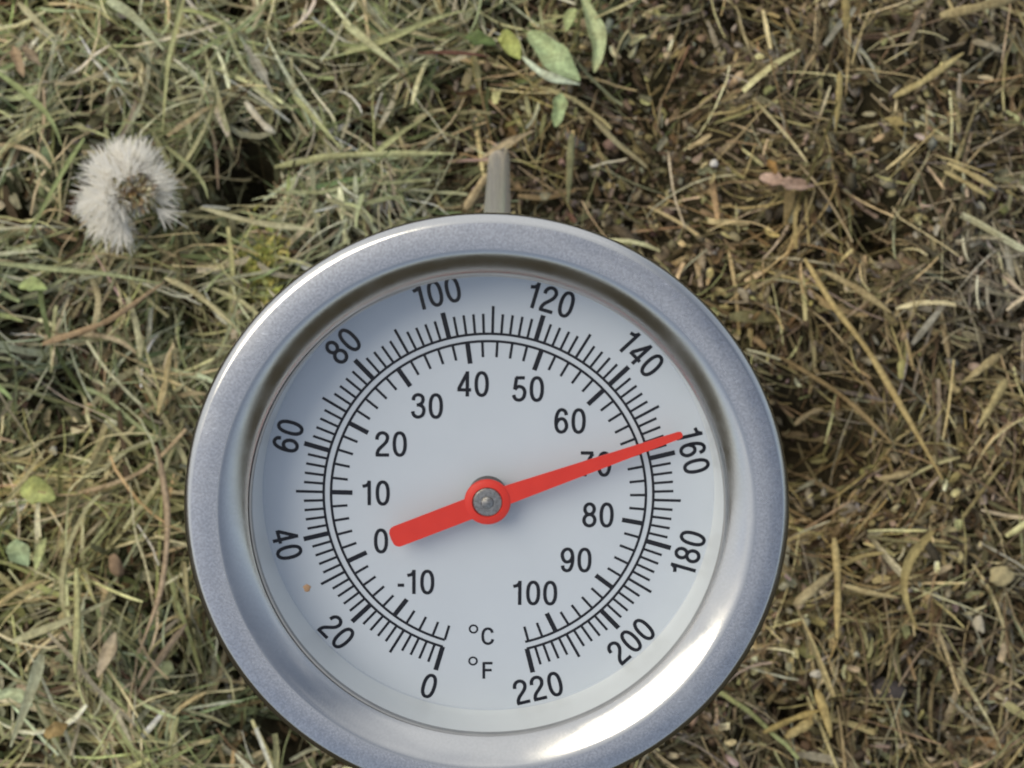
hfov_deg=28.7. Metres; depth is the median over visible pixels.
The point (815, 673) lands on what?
pebble
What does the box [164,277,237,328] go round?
straw
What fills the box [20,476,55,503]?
green leaf
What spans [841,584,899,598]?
straw
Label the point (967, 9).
straw
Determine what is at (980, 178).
straw
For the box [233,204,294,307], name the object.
moss clump
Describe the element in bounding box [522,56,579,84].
green leaf
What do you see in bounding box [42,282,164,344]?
straw
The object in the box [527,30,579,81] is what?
green leaf
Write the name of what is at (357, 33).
grass stalk
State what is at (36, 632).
grass stalk
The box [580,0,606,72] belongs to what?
green leaf
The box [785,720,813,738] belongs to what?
straw
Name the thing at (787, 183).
dry leaf
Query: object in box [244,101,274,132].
straw
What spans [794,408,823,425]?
straw
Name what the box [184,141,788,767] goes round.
compost thermometer
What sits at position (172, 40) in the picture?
grass stalk
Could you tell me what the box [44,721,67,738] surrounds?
dry leaf
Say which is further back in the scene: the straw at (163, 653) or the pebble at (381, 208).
the pebble at (381, 208)
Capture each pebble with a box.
[370,196,393,216]
[710,159,717,166]
[810,670,820,677]
[972,614,984,632]
[989,566,1014,586]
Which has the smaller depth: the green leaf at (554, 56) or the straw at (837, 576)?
the straw at (837, 576)
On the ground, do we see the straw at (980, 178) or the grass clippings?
the grass clippings
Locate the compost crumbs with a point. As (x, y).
(614, 152)
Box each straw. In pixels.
[0,580,45,605]
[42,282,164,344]
[128,0,1023,767]
[136,623,186,696]
[138,446,170,653]
[157,353,171,414]
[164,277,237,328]
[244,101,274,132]
[463,173,486,210]
[763,710,818,733]
[783,358,892,443]
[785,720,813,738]
[793,571,833,605]
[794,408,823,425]
[804,258,943,479]
[815,689,832,736]
[823,270,891,313]
[831,538,840,638]
[835,71,842,131]
[840,551,884,566]
[841,0,850,29]
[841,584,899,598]
[878,470,911,480]
[885,116,910,127]
[893,52,963,98]
[900,530,934,628]
[940,0,1016,17]
[944,171,989,197]
[947,162,996,188]
[965,353,1000,380]
[972,39,1003,53]
[978,378,1007,426]
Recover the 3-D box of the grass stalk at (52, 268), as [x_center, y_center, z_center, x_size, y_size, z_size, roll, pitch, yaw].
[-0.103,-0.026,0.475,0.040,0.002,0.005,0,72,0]
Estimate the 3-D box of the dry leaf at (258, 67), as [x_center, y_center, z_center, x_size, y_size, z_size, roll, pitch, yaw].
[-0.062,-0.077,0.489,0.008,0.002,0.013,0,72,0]
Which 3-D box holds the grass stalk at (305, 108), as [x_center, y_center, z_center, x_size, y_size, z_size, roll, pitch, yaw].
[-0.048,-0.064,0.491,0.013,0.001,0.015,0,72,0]
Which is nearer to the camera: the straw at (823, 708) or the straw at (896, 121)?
the straw at (823, 708)
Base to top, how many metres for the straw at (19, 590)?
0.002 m
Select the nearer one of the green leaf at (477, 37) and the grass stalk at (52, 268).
the grass stalk at (52, 268)
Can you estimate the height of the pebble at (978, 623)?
0.002 m
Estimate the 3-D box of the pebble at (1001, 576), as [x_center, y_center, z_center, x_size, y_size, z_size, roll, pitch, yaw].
[0.114,0.045,0.467,0.006,0.003,0.005,0,72,0]
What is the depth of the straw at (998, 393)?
0.48 m
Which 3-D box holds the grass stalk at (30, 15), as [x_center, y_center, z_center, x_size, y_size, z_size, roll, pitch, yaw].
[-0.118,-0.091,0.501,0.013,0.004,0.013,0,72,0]
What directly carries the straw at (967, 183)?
on the rotted straw at (960, 680)
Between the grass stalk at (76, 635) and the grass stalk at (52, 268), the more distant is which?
the grass stalk at (52, 268)
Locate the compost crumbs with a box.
[0,0,1023,767]
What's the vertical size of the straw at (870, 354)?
0.004 m
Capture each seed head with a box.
[66,133,212,256]
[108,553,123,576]
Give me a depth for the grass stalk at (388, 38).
0.50 m
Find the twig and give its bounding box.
[418,50,489,56]
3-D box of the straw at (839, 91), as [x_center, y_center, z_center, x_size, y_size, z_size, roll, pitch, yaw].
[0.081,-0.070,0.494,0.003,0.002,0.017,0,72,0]
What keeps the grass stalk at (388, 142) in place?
on the grass clippings
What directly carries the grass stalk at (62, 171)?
on the grass clippings
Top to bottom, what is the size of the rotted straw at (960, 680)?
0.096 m
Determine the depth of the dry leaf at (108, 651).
0.43 m
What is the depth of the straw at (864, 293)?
0.47 m
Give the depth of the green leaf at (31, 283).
0.48 m
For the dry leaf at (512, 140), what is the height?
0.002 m
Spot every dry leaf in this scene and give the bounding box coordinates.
[10,46,24,76]
[22,46,40,66]
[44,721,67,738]
[97,632,117,676]
[244,44,272,92]
[482,130,534,157]
[759,171,814,190]
[767,159,777,174]
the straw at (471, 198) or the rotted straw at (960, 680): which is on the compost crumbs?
the straw at (471, 198)
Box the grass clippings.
[0,0,826,767]
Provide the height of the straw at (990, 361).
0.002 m
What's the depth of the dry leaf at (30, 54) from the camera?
0.49 m
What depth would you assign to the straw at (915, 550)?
0.46 m
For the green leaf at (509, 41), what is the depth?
0.51 m
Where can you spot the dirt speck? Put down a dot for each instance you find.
(306, 587)
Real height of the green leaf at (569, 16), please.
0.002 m
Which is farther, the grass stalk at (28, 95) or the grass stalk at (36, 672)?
the grass stalk at (28, 95)
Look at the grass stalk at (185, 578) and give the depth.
0.45 m
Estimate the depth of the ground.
0.50 m
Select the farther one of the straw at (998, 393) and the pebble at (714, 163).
the pebble at (714, 163)
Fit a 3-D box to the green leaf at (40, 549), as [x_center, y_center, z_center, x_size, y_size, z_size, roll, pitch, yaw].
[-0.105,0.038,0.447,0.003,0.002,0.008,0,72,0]
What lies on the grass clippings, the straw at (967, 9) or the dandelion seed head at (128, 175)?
the dandelion seed head at (128, 175)
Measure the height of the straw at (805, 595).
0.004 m
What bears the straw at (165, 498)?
on the grass clippings
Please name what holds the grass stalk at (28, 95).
on the grass clippings
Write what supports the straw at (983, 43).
on the rotted straw at (960, 680)
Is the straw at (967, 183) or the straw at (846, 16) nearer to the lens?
the straw at (967, 183)
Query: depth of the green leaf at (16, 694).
0.43 m
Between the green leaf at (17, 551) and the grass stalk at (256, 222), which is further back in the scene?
the grass stalk at (256, 222)
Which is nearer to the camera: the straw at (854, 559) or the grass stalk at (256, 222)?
the straw at (854, 559)
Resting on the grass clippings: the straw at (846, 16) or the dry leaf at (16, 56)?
the dry leaf at (16, 56)
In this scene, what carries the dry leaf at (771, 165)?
on the rotted straw at (960, 680)
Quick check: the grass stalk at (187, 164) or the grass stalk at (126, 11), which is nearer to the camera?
the grass stalk at (187, 164)
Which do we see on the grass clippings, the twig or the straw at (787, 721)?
the twig
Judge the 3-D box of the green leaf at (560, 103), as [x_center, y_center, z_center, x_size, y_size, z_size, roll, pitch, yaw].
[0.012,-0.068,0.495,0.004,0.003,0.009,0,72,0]
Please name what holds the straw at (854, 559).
on the rotted straw at (960, 680)
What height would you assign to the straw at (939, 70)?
0.004 m
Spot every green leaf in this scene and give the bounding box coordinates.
[0,688,32,706]
[6,539,29,566]
[18,276,46,291]
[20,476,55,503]
[34,538,46,570]
[465,29,495,45]
[498,29,520,59]
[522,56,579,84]
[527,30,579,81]
[552,93,567,126]
[563,8,577,31]
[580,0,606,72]
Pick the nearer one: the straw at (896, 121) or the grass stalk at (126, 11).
the straw at (896, 121)
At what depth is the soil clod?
0.46 m
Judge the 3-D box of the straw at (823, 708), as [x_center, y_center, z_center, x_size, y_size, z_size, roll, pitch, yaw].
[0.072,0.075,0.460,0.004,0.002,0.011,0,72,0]
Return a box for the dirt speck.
[303,584,310,591]
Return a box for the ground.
[0,0,1023,767]
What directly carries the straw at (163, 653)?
on the grass clippings
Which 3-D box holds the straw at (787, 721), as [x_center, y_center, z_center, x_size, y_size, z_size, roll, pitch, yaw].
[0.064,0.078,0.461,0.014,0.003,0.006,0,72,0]
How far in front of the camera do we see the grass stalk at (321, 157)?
0.49 m
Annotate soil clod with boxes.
[872,677,906,701]
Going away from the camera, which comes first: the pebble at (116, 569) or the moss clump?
the pebble at (116, 569)
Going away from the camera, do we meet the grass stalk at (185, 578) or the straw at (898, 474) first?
the grass stalk at (185, 578)
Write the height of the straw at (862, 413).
0.003 m
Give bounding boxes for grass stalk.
[0,72,61,145]
[0,262,163,284]
[9,654,44,746]
[12,598,114,643]
[17,1,63,43]
[19,138,84,252]
[73,568,80,673]
[106,0,163,49]
[162,0,184,130]
[165,146,208,198]
[182,561,189,616]
[200,206,312,230]
[274,151,455,168]
[292,95,341,149]
[341,20,399,68]
[345,10,463,54]
[375,118,424,150]
[566,133,574,202]
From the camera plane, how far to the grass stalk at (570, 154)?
0.49 m
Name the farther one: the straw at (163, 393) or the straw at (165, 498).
the straw at (163, 393)

